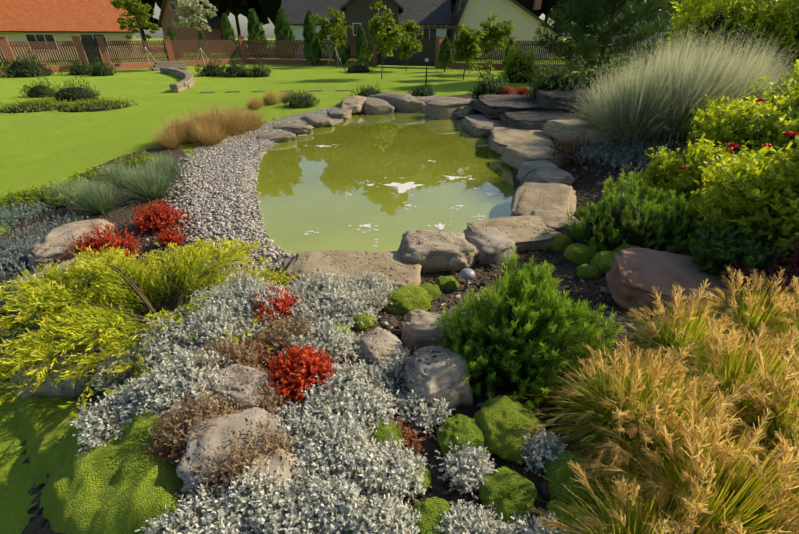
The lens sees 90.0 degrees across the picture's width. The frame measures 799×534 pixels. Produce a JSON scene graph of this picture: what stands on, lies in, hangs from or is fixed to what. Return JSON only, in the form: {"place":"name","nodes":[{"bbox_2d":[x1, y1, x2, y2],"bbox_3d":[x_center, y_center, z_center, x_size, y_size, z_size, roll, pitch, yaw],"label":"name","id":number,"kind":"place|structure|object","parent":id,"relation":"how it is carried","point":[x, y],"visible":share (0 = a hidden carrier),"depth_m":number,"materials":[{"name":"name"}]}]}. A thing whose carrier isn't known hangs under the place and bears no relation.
{"place":"outdoors","nodes":[
{"label":"outdoors","id":0,"kind":"place"},
{"bbox_2d":[135,3,599,37],"label":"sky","id":1,"kind":"structure","parent":0,"point":[269,28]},
{"bbox_2d":[0,38,748,533],"bbox_3d":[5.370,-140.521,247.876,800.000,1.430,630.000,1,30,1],"label":"ground","id":2,"kind":"structure","parent":0,"point":[40,148],"depth_m":8.30,"materials":[{"name":"plant"}]},
{"bbox_2d":[0,49,61,76],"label":"bush","id":3,"kind":"object","parent":2,"relation":"on","point":[15,62],"visible":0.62,"depth_m":23.72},
{"bbox_2d":[0,198,99,360],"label":"ground cover plant","id":4,"kind":"object","parent":2,"relation":"on","point":[9,256],"visible":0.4,"depth_m":4.39,"materials":[{"name":"plant"}]},
{"bbox_2d":[12,177,99,213],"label":"ornamental grass","id":5,"kind":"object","parent":2,"relation":"on","point":[51,200],"depth_m":5.64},
{"bbox_2d":[11,337,107,398],"bbox_3d":[-2.357,0.756,2.820,0.517,0.396,0.497,1,30,1],"label":"rock","id":6,"kind":"object","parent":2,"relation":"on","point":[64,389],"visible":0.23,"depth_m":2.64,"materials":[{"name":"grey stone"}]},
{"bbox_2d":[24,218,115,272],"bbox_3d":[-3.683,-0.245,4.529,0.743,0.379,1.025,-6,31,-10],"label":"tan rock","id":7,"kind":"object","parent":2,"relation":"on","point":[45,250],"visible":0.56,"depth_m":4.27,"materials":[{"name":"stone"}]},
{"bbox_2d":[0,0,140,61],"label":"house","id":8,"kind":"structure","parent":2,"relation":"on","point":[42,20],"depth_m":37.83,"materials":[{"name":"orange tile"}]},
{"bbox_2d":[35,96,136,114],"bbox_3d":[-10.587,-5.546,13.697,2.848,0.554,3.101,-15,33,-24],"label":"shrub","id":9,"kind":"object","parent":2,"relation":"on","point":[107,101],"depth_m":13.39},
{"bbox_2d":[0,242,187,336],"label":"shrub","id":10,"kind":"object","parent":2,"relation":"on","point":[25,284],"depth_m":3.30,"materials":[{"name":"plant"}]},
{"bbox_2d":[56,172,135,220],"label":"ornamental grass","id":11,"kind":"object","parent":2,"relation":"on","point":[96,199],"depth_m":5.39,"materials":[{"name":"green plant"}]},
{"bbox_2d":[57,222,141,262],"bbox_3d":[-3.185,-0.142,4.244,0.768,0.612,0.796,1,30,1],"label":"barberry","id":12,"kind":"object","parent":2,"relation":"on","point":[104,241],"visible":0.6,"depth_m":4.18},
{"bbox_2d":[10,351,192,533],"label":"moss carpet","id":13,"kind":"object","parent":2,"relation":"on","point":[123,485],"visible":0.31,"depth_m":1.77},
{"bbox_2d":[110,0,160,66],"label":"tree","id":14,"kind":"object","parent":2,"relation":"on","point":[133,6],"depth_m":27.63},
{"bbox_2d":[116,160,186,207],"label":"ornamental grass","id":15,"kind":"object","parent":2,"relation":"on","point":[145,186],"depth_m":5.80,"materials":[{"name":"green plant"}]},
{"bbox_2d":[0,236,310,426],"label":"shrub","id":16,"kind":"object","parent":2,"relation":"on","point":[39,352],"depth_m":2.93,"materials":[{"name":"plant"}]},
{"bbox_2d":[131,198,192,233],"bbox_3d":[-3.008,-0.556,5.040,0.627,0.529,0.677,24,38,35],"label":"barberry","id":17,"kind":"object","parent":2,"relation":"on","point":[151,214],"visible":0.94,"depth_m":4.94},
{"bbox_2d":[131,150,195,183],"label":"ornamental grass","id":18,"kind":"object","parent":2,"relation":"on","point":[165,162],"depth_m":6.59,"materials":[{"name":"green plant"}]},
{"bbox_2d":[157,0,221,51],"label":"brick house","id":19,"kind":"structure","parent":2,"relation":"on","point":[168,11],"depth_m":60.84,"materials":[{"name":"brown brick"}]},
{"bbox_2d":[172,0,216,59],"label":"tree","id":20,"kind":"object","parent":2,"relation":"on","point":[180,18],"depth_m":27.41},
{"bbox_2d":[187,119,232,148],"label":"tan grass","id":21,"kind":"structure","parent":2,"relation":"on","point":[209,137],"depth_m":8.75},
{"bbox_2d":[188,99,249,139],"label":"tan grass","id":22,"kind":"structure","parent":2,"relation":"on","point":[215,117],"depth_m":9.30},
{"bbox_2d":[143,314,323,498],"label":"dry seedhead mats","id":23,"kind":"object","parent":2,"relation":"on","point":[196,416],"visible":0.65,"depth_m":1.89,"materials":[{"name":"plant"}]},
{"bbox_2d":[176,407,294,498],"bbox_3d":[-0.737,0.847,1.851,0.490,0.284,0.342,-13,32,-21],"label":"rock","id":24,"kind":"object","parent":2,"relation":"on","point":[203,449],"visible":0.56,"depth_m":1.75,"materials":[{"name":"grey stone"}]},
{"bbox_2d":[211,101,267,137],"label":"tan grass","id":25,"kind":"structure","parent":2,"relation":"on","point":[241,128],"depth_m":9.70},
{"bbox_2d":[208,364,275,409],"bbox_3d":[-0.846,0.682,2.135,0.406,0.235,0.304,1,30,1],"label":"grey rock","id":26,"kind":"object","parent":2,"relation":"on","point":[249,388],"visible":0.58,"depth_m":2.07,"materials":[{"name":"stone"}]},
{"bbox_2d":[160,106,339,286],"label":"gravel pebbles","id":27,"kind":"object","parent":2,"relation":"on","point":[227,164],"visible":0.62,"depth_m":6.25,"materials":[{"name":"gravel"}]},
{"bbox_2d":[246,447,306,497],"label":"rock","id":28,"kind":"object","parent":2,"relation":"on","point":[281,459],"visible":0.35,"depth_m":1.68,"materials":[{"name":"stone"}]},
{"bbox_2d":[123,339,430,473],"bbox_3d":[-0.664,0.734,2.054,1.624,0.192,0.958,1,30,1],"label":"brown ground cover","id":29,"kind":"object","parent":2,"relation":"on","point":[408,434],"visible":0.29,"depth_m":1.94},
{"bbox_2d":[251,283,303,326],"bbox_3d":[-0.870,0.297,2.775,0.391,0.335,0.406,10,31,17],"label":"barberry","id":30,"kind":"object","parent":2,"relation":"on","point":[287,304],"visible":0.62,"depth_m":2.68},
{"bbox_2d":[273,8,296,58],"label":"thuja","id":31,"kind":"object","parent":2,"relation":"on","point":[283,30],"visible":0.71,"depth_m":35.36,"materials":[{"name":"green plant"}]},
{"bbox_2d":[259,341,336,410],"bbox_3d":[-0.528,0.584,2.179,0.466,0.374,0.440,1,30,1],"label":"barberry","id":32,"kind":"object","parent":2,"relation":"on","point":[297,370],"visible":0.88,"depth_m":2.10,"materials":[{"name":"plant"}]},
{"bbox_2d":[0,36,597,74],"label":"fence","id":33,"kind":"object","parent":2,"relation":"on","point":[431,49],"visible":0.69,"depth_m":30.57,"materials":[{"name":"wood"}]},
{"bbox_2d":[302,9,322,65],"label":"thuja","id":34,"kind":"object","parent":2,"relation":"on","point":[312,51],"depth_m":31.83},
{"bbox_2d":[64,263,568,533],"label":"silver foliage plants","id":35,"kind":"object","parent":2,"relation":"on","point":[342,462],"visible":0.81,"depth_m":1.91,"materials":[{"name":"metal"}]},
{"bbox_2d":[311,7,352,66],"bbox_3d":[-5.066,-17.389,30.361,3.000,3.976,2.923,1,30,1],"label":"tree","id":36,"kind":"object","parent":2,"relation":"on","point":[336,30],"depth_m":29.75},
{"bbox_2d":[285,250,421,292],"bbox_3d":[-0.440,0.119,3.985,1.369,0.342,0.807,1,30,1],"label":"slab rock","id":37,"kind":"object","parent":2,"relation":"on","point":[397,269],"visible":0.44,"depth_m":3.91,"materials":[{"name":"beige stone"}]},
{"bbox_2d":[138,15,593,49],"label":"forest trunks","id":38,"kind":"object","parent":2,"relation":"on","point":[237,26],"depth_m":78.03,"materials":[{"name":"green plant"}]},
{"bbox_2d":[134,0,715,26],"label":"trees","id":39,"kind":"object","parent":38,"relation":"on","point":[270,8],"visible":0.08,"depth_m":65.35,"materials":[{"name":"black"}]},
{"bbox_2d":[281,0,451,56],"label":"house","id":40,"kind":"structure","parent":2,"relation":"on","point":[428,12],"depth_m":44.75,"materials":[{"name":"grey tile"}]},
{"bbox_2d":[340,0,403,54],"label":"house","id":41,"kind":"structure","parent":40,"relation":"attached to","point":[359,13],"depth_m":42.71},
{"bbox_2d":[0,109,745,527],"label":"mulch clods","id":42,"kind":"object","parent":2,"relation":"on","point":[544,491],"visible":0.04,"depth_m":3.34,"materials":[{"name":"brown soil"}]},
{"bbox_2d":[354,327,405,371],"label":"white rock","id":43,"kind":"object","parent":2,"relation":"on","point":[387,341],"visible":0.58,"depth_m":2.35,"materials":[{"name":"stone"}]},
{"bbox_2d":[363,416,406,448],"bbox_3d":[-0.080,0.824,1.936,0.233,0.146,0.206,1,30,1],"label":"moss ball","id":44,"kind":"object","parent":2,"relation":"on","point":[384,432],"visible":0.44,"depth_m":1.89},
{"bbox_2d":[362,0,410,78],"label":"tree","id":45,"kind":"object","parent":2,"relation":"on","point":[378,25],"depth_m":21.29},
{"bbox_2d":[368,92,424,111],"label":"rock","id":46,"kind":"object","parent":2,"relation":"on","point":[399,102],"visible":0.5,"depth_m":13.42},
{"bbox_2d":[381,285,431,314],"bbox_3d":[0.053,0.279,3.097,0.403,0.256,0.353,1,30,1],"label":"moss ball","id":47,"kind":"object","parent":2,"relation":"on","point":[405,299],"visible":0.73,"depth_m":2.99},
{"bbox_2d":[391,19,423,70],"bbox_3d":[0.464,-14.883,26.927,2.348,3.068,2.621,1,30,1],"label":"tree","id":48,"kind":"object","parent":2,"relation":"on","point":[409,27],"depth_m":26.54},
{"bbox_2d":[401,309,451,350],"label":"rock","id":49,"kind":"object","parent":2,"relation":"on","point":[420,329],"visible":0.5,"depth_m":2.51,"materials":[{"name":"stone"}]},
{"bbox_2d":[410,496,452,533],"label":"moss ball","id":50,"kind":"object","parent":2,"relation":"on","point":[431,509],"visible":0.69,"depth_m":1.56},
{"bbox_2d":[403,345,472,411],"bbox_3d":[0.212,0.629,2.231,0.382,0.363,0.405,1,30,1],"label":"round rock","id":51,"kind":"object","parent":2,"relation":"on","point":[431,372],"visible":0.75,"depth_m":2.09,"materials":[{"name":"stone"}]},
{"bbox_2d":[397,229,478,271],"bbox_3d":[0.402,-0.147,4.325,0.889,0.451,0.724,1,30,1],"label":"rock","id":52,"kind":"object","parent":2,"relation":"on","point":[435,250],"visible":0.73,"depth_m":4.06,"materials":[{"name":"stone"}]},
{"bbox_2d":[425,98,473,119],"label":"rock","id":53,"kind":"object","parent":2,"relation":"on","point":[441,109],"visible":0.5,"depth_m":12.27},
{"bbox_2d":[436,414,488,458],"bbox_3d":[0.305,0.830,1.926,0.250,0.169,0.276,1,30,1],"label":"moss ball","id":54,"kind":"object","parent":2,"relation":"on","point":[464,428],"visible":0.62,"depth_m":1.88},
{"bbox_2d":[451,23,485,79],"bbox_3d":[3.658,-11.686,21.735,1.787,2.730,1.853,1,30,1],"label":"tree","id":55,"kind":"object","parent":2,"relation":"on","point":[469,43],"depth_m":21.39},
{"bbox_2d":[460,114,504,136],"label":"fallen rock","id":56,"kind":"object","parent":2,"relation":"on","point":[483,125],"visible":0.62,"depth_m":10.38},
{"bbox_2d":[466,227,515,264],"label":"boulder","id":57,"kind":"object","parent":2,"relation":"on","point":[491,245],"visible":0.69,"depth_m":4.24,"materials":[{"name":"grey stone"}]},
{"bbox_2d":[478,12,514,74],"bbox_3d":[5.727,-13.643,24.473,2.352,3.375,3.332,1,30,1],"label":"tree","id":58,"kind":"object","parent":2,"relation":"on","point":[496,35],"depth_m":23.95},
{"bbox_2d":[446,0,561,57],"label":"house","id":59,"kind":"structure","parent":2,"relation":"on","point":[472,14],"depth_m":42.36,"materials":[{"name":"beige paint"}]},
{"bbox_2d":[479,466,536,523],"bbox_3d":[0.461,0.958,1.681,0.242,0.156,0.223,-13,33,-22],"label":"moss ball","id":60,"kind":"object","parent":2,"relation":"on","point":[506,491],"visible":0.81,"depth_m":1.63,"materials":[{"name":"plant"}]},
{"bbox_2d":[473,395,546,463],"bbox_3d":[0.537,0.794,1.975,0.364,0.224,0.366,1,30,1],"label":"moss ball","id":61,"kind":"object","parent":2,"relation":"on","point":[502,420],"visible":0.9,"depth_m":1.88,"materials":[{"name":"plant"}]},
{"bbox_2d":[463,215,560,251],"bbox_3d":[1.300,-0.350,4.749,1.113,0.323,0.709,-5,30,-9],"label":"rock slab","id":62,"kind":"object","parent":2,"relation":"on","point":[526,232],"visible":0.5,"depth_m":4.60,"materials":[{"name":"beige stone"}]},
{"bbox_2d":[470,94,564,117],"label":"fallen rock","id":63,"kind":"object","parent":2,"relation":"on","point":[492,106],"visible":0.38,"depth_m":11.17,"materials":[{"name":"stone"}]},
{"bbox_2d":[469,304,567,394],"bbox_3d":[0.712,0.409,2.372,0.601,0.425,0.568,1,30,1],"label":"mugo pine","id":64,"kind":"object","parent":2,"relation":"on","point":[507,385],"visible":0.17,"depth_m":2.23,"materials":[{"name":"green"}]},
{"bbox_2d":[497,41,540,82],"bbox_3d":[6.452,-10.201,21.274,2.391,3.292,2.433,16,34,26],"label":"shrub","id":65,"kind":"object","parent":2,"relation":"on","point":[515,53],"visible":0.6,"depth_m":20.59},
{"bbox_2d":[488,127,554,154],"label":"fallen rock","id":66,"kind":"object","parent":2,"relation":"on","point":[500,139],"visible":0.58,"depth_m":8.73,"materials":[{"name":"beige stone"}]},
{"bbox_2d":[434,246,626,410],"bbox_3d":[0.695,0.445,2.400,1.002,1.081,0.983,1,30,1],"label":"mugo pine","id":67,"kind":"object","parent":2,"relation":"on","point":[528,287],"visible":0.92,"depth_m":2.15,"materials":[{"name":"plant"}]},
{"bbox_2d":[500,144,566,169],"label":"slab rock","id":68,"kind":"object","parent":2,"relation":"on","point":[514,157],"visible":0.73,"depth_m":7.49,"materials":[{"name":"beige stone"}]},
{"bbox_2d":[499,110,573,129],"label":"fallen rock","id":69,"kind":"object","parent":2,"relation":"on","point":[531,120],"visible":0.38,"depth_m":9.82,"materials":[{"name":"stone"}]},
{"bbox_2d":[511,182,575,215],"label":"slab rock","id":70,"kind":"object","parent":2,"relation":"on","point":[529,198],"visible":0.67,"depth_m":5.43,"materials":[{"name":"beige stone"}]},
{"bbox_2d":[517,160,574,185],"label":"boulder","id":71,"kind":"object","parent":2,"relation":"on","point":[545,171],"visible":0.75,"depth_m":6.41,"materials":[{"name":"grey stone"}]},
{"bbox_2d":[532,209,579,237],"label":"slab rock","id":72,"kind":"object","parent":2,"relation":"on","point":[555,220],"visible":0.35,"depth_m":4.84,"materials":[{"name":"beige stone"}]},
{"bbox_2d":[521,53,593,99],"bbox_3d":[4.577,-5.096,11.573,2.092,1.947,2.186,1,30,1],"label":"pond shrub","id":73,"kind":"object","parent":2,"relation":"on","point":[549,70],"visible":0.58,"depth_m":11.21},
{"bbox_2d":[533,88,600,109],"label":"fallen rock","id":74,"kind":"object","parent":2,"relation":"on","point":[548,99],"visible":0.56,"depth_m":10.44,"materials":[{"name":"stone"}]},
{"bbox_2d":[544,499,601,533],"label":"moss ball","id":75,"kind":"object","parent":2,"relation":"on","point":[560,514],"visible":0.42,"depth_m":1.55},
{"bbox_2d":[542,119,612,144],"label":"fallen rock","id":76,"kind":"object","parent":2,"relation":"on","point":[552,130],"visible":0.52,"depth_m":8.51,"materials":[{"name":"beige stone"}]},
{"bbox_2d":[550,128,604,168],"bbox_3d":[3.146,-2.128,7.249,1.008,0.802,1.146,1,30,1],"label":"shrub","id":77,"kind":"object","parent":2,"relation":"on","point":[576,150],"visible":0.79,"depth_m":7.09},
{"bbox_2d":[543,450,614,524],"bbox_3d":[0.763,0.936,1.710,0.263,0.185,0.309,1,30,1],"label":"moss ball","id":78,"kind":"object","parent":2,"relation":"on","point":[560,473],"visible":0.6,"depth_m":1.66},
{"bbox_2d":[564,243,597,263],"bbox_3d":[1.892,-0.131,4.172,0.357,0.214,0.350,1,30,1],"label":"moss ball","id":79,"kind":"object","parent":2,"relation":"on","point":[576,253],"visible":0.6,"depth_m":4.07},
{"bbox_2d":[554,60,647,145],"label":"pale grass","id":80,"kind":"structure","parent":2,"relation":"on","point":[592,107],"depth_m":8.01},
{"bbox_2d":[579,51,628,94],"bbox_3d":[6.319,-5.544,12.671,1.670,2.274,1.791,1,30,1],"label":"pond shrub","id":81,"kind":"object","parent":2,"relation":"on","point":[591,73],"visible":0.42,"depth_m":12.20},
{"bbox_2d":[531,0,689,69],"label":"pine","id":82,"kind":"object","parent":2,"relation":"on","point":[589,39],"depth_m":19.31,"materials":[{"name":"plant"}]},
{"bbox_2d":[522,338,730,498],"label":"feather grass","id":83,"kind":"object","parent":2,"relation":"on","point":[603,380],"depth_m":1.90,"materials":[{"name":"plant"}]},
{"bbox_2d":[572,137,685,176],"bbox_3d":[3.760,-1.839,6.415,1.885,0.430,2.453,1,30,1],"label":"ground cover plant","id":84,"kind":"object","parent":2,"relation":"on","point":[641,160],"visible":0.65,"depth_m":6.35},
{"bbox_2d":[514,330,745,505],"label":"feather grass plumes","id":85,"kind":"object","parent":2,"relation":"on","point":[679,358],"visible":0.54,"depth_m":1.77,"materials":[{"name":"plant"}]},
{"bbox_2d":[563,168,710,252],"bbox_3d":[2.587,-0.498,4.218,1.705,0.840,1.420,1,30,1],"label":"mugo pine","id":86,"kind":"object","parent":2,"relation":"on","point":[608,195],"visible":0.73,"depth_m":3.97,"materials":[{"name":"plant"}]},
{"bbox_2d":[528,458,753,533],"bbox_3d":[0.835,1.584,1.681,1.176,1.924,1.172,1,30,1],"label":"feather grass","id":87,"kind":"object","parent":2,"relation":"on","point":[639,515],"depth_m":1.44,"materials":[{"name":"plant"}]},
{"bbox_2d":[585,198,697,250],"bbox_3d":[2.606,-0.506,4.239,1.126,0.397,1.066,1,30,1],"label":"mugo pine","id":88,"kind":"object","parent":2,"relation":"on","point":[635,239],"visible":0.33,"depth_m":3.98,"materials":[{"name":"green"}]},
{"bbox_2d":[550,38,735,166],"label":"pale grass","id":89,"kind":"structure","parent":2,"relation":"on","point":[624,111],"depth_m":6.53,"materials":[{"name":"plant"}]},
{"bbox_2d":[532,337,771,516],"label":"feather grass plumes","id":90,"kind":"object","parent":2,"relation":"on","point":[630,418],"visible":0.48,"depth_m":1.68,"materials":[{"name":"plant"}]},
{"bbox_2d":[617,145,687,198],"bbox_3d":[3.285,-0.978,4.962,0.891,0.989,0.930,1,30,1],"label":"bank shrub","id":91,"kind":"object","parent":2,"relation":"on","point":[663,167],"visible":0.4,"depth_m":4.82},
{"bbox_2d":[550,352,775,531],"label":"feather grass","id":92,"kind":"object","parent":2,"relation":"on","point":[601,437],"depth_m":1.73,"materials":[{"name":"plant"}]},
{"bbox_2d":[606,247,745,318],"bbox_3d":[2.196,0.171,3.117,1.066,0.327,0.859,7,31,12],"label":"rock","id":93,"kind":"object","parent":2,"relation":"on","point":[634,276],"visible":0.5,"depth_m":3.00,"materials":[{"name":"stone"}]},
{"bbox_2d":[611,294,752,377],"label":"feather grass","id":94,"kind":"object","parent":2,"relation":"on","point":[665,337],"depth_m":2.33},
{"bbox_2d":[569,405,798,533],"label":"feather grass","id":95,"kind":"object","parent":2,"relation":"on","point":[742,491],"depth_m":1.45,"materials":[{"name":"plant"}]},
{"bbox_2d":[570,18,798,165],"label":"pale grass","id":96,"kind":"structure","parent":2,"relation":"on","point":[707,82],"depth_m":6.21,"materials":[{"name":"plant"}]},
{"bbox_2d":[581,382,798,533],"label":"feather grass plumes","id":97,"kind":"object","parent":2,"relation":"on","point":[669,439],"visible":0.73,"depth_m":1.44,"materials":[{"name":"plant"}]},
{"bbox_2d":[612,279,785,376],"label":"feather grass plumes","id":98,"kind":"object","parent":2,"relation":"on","point":[661,312],"visible":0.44,"depth_m":2.28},
{"bbox_2d":[600,313,798,482],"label":"feather grass plumes","id":99,"kind":"object","parent":2,"relation":"on","point":[730,338],"visible":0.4,"depth_m":1.90,"materials":[{"name":"plant"}]},
{"bbox_2d":[614,457,798,533],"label":"feather grass plumes","id":100,"kind":"object","parent":2,"relation":"on","point":[739,528],"visible":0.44,"depth_m":1.33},
{"bbox_2d":[653,132,760,211],"bbox_3d":[3.610,-0.771,4.532,1.265,1.302,1.160,-20,36,-31],"label":"spirea","id":101,"kind":"object","parent":2,"relation":"on","point":[686,183],"visible":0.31,"depth_m":4.37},
{"bbox_2d":[629,315,798,462],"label":"feather grass","id":102,"kind":"object","parent":2,"relation":"on","point":[732,369],"depth_m":1.92,"materials":[{"name":"plant"}]},
{"bbox_2d":[632,0,798,82],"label":"tall shrub","id":103,"kind":"object","parent":2,"relation":"on","point":[705,11],"visible":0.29,"depth_m":9.49,"materials":[{"name":"plant"}]},
{"bbox_2d":[675,1,760,70],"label":"tall shrub","id":104,"kind":"object","parent":2,"relation":"on","point":[723,18],"visible":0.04,"depth_m":9.87,"materials":[{"name":"green plant"}]},
{"bbox_2d":[639,415,798,533],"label":"feather grass plumes","id":105,"kind":"object","parent":2,"relation":"on","point":[786,446],"visible":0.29,"depth_m":1.43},
{"bbox_2d":[657,24,797,140],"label":"pale grass","id":106,"kind":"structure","parent":2,"relation":"on","point":[750,73],"depth_m":6.23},
{"bbox_2d":[660,331,798,474],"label":"feather grass plumes","id":107,"kind":"object","parent":2,"relation":"on","point":[787,372],"visible":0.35,"depth_m":1.71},
{"bbox_2d":[667,265,798,372],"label":"feather grass plumes","id":108,"kind":"object","parent":2,"relation":"on","point":[760,281],"visible":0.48,"depth_m":2.46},
{"bbox_2d":[675,80,798,162],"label":"spirea","id":109,"kind":"object","parent":2,"relation":"on","point":[750,116],"visible":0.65,"depth_m":4.93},
{"bbox_2d":[683,349,798,496],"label":"feather grass","id":110,"kind":"object","parent":2,"relation":"on","point":[776,427],"depth_m":1.72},
{"bbox_2d":[684,216,798,289],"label":"shrub","id":111,"kind":"object","parent":2,"relation":"on","point":[721,245],"visible":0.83,"depth_m":3.02,"materials":[{"name":"plant"}]},
{"bbox_2d":[686,271,798,365],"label":"feather grass","id":112,"kind":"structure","parent":2,"relation":"on","point":[742,317],"depth_m":2.44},
{"bbox_2d":[688,136,798,266],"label":"spirea","id":113,"kind":"object","parent":2,"relation":"on","point":[764,194],"visible":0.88,"depth_m":3.11,"materials":[{"name":"plant"}]},
{"bbox_2d":[716,59,798,131],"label":"shrub","id":114,"kind":"object","parent":2,"relation":"on","point":[789,85],"visible":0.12,"depth_m":6.19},
{"bbox_2d":[718,236,798,325],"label":"ornamental grass","id":115,"kind":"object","parent":2,"relation":"on","point":[794,263],"depth_m":2.72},
{"bbox_2d":[729,0,798,83],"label":"tall shrub","id":116,"kind":"object","parent":2,"relation":"on","point":[780,22],"visible":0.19,"depth_m":9.34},
{"bbox_2d":[256,111,514,254],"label":"pond water","id":117,"kind":"structure","parent":0,"point":[302,188],"depth_m":6.97,"materials":[{"name":"liquid"}]},
{"bbox_2d":[305,144,506,246],"bbox_3d":[-0.131,-1.679,7.316,3.182,0.001,5.572,-6,31,-10],"label":"pond foam","id":118,"kind":"object","parent":117,"relation":"on","point":[402,188],"visible":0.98,"depth_m":6.64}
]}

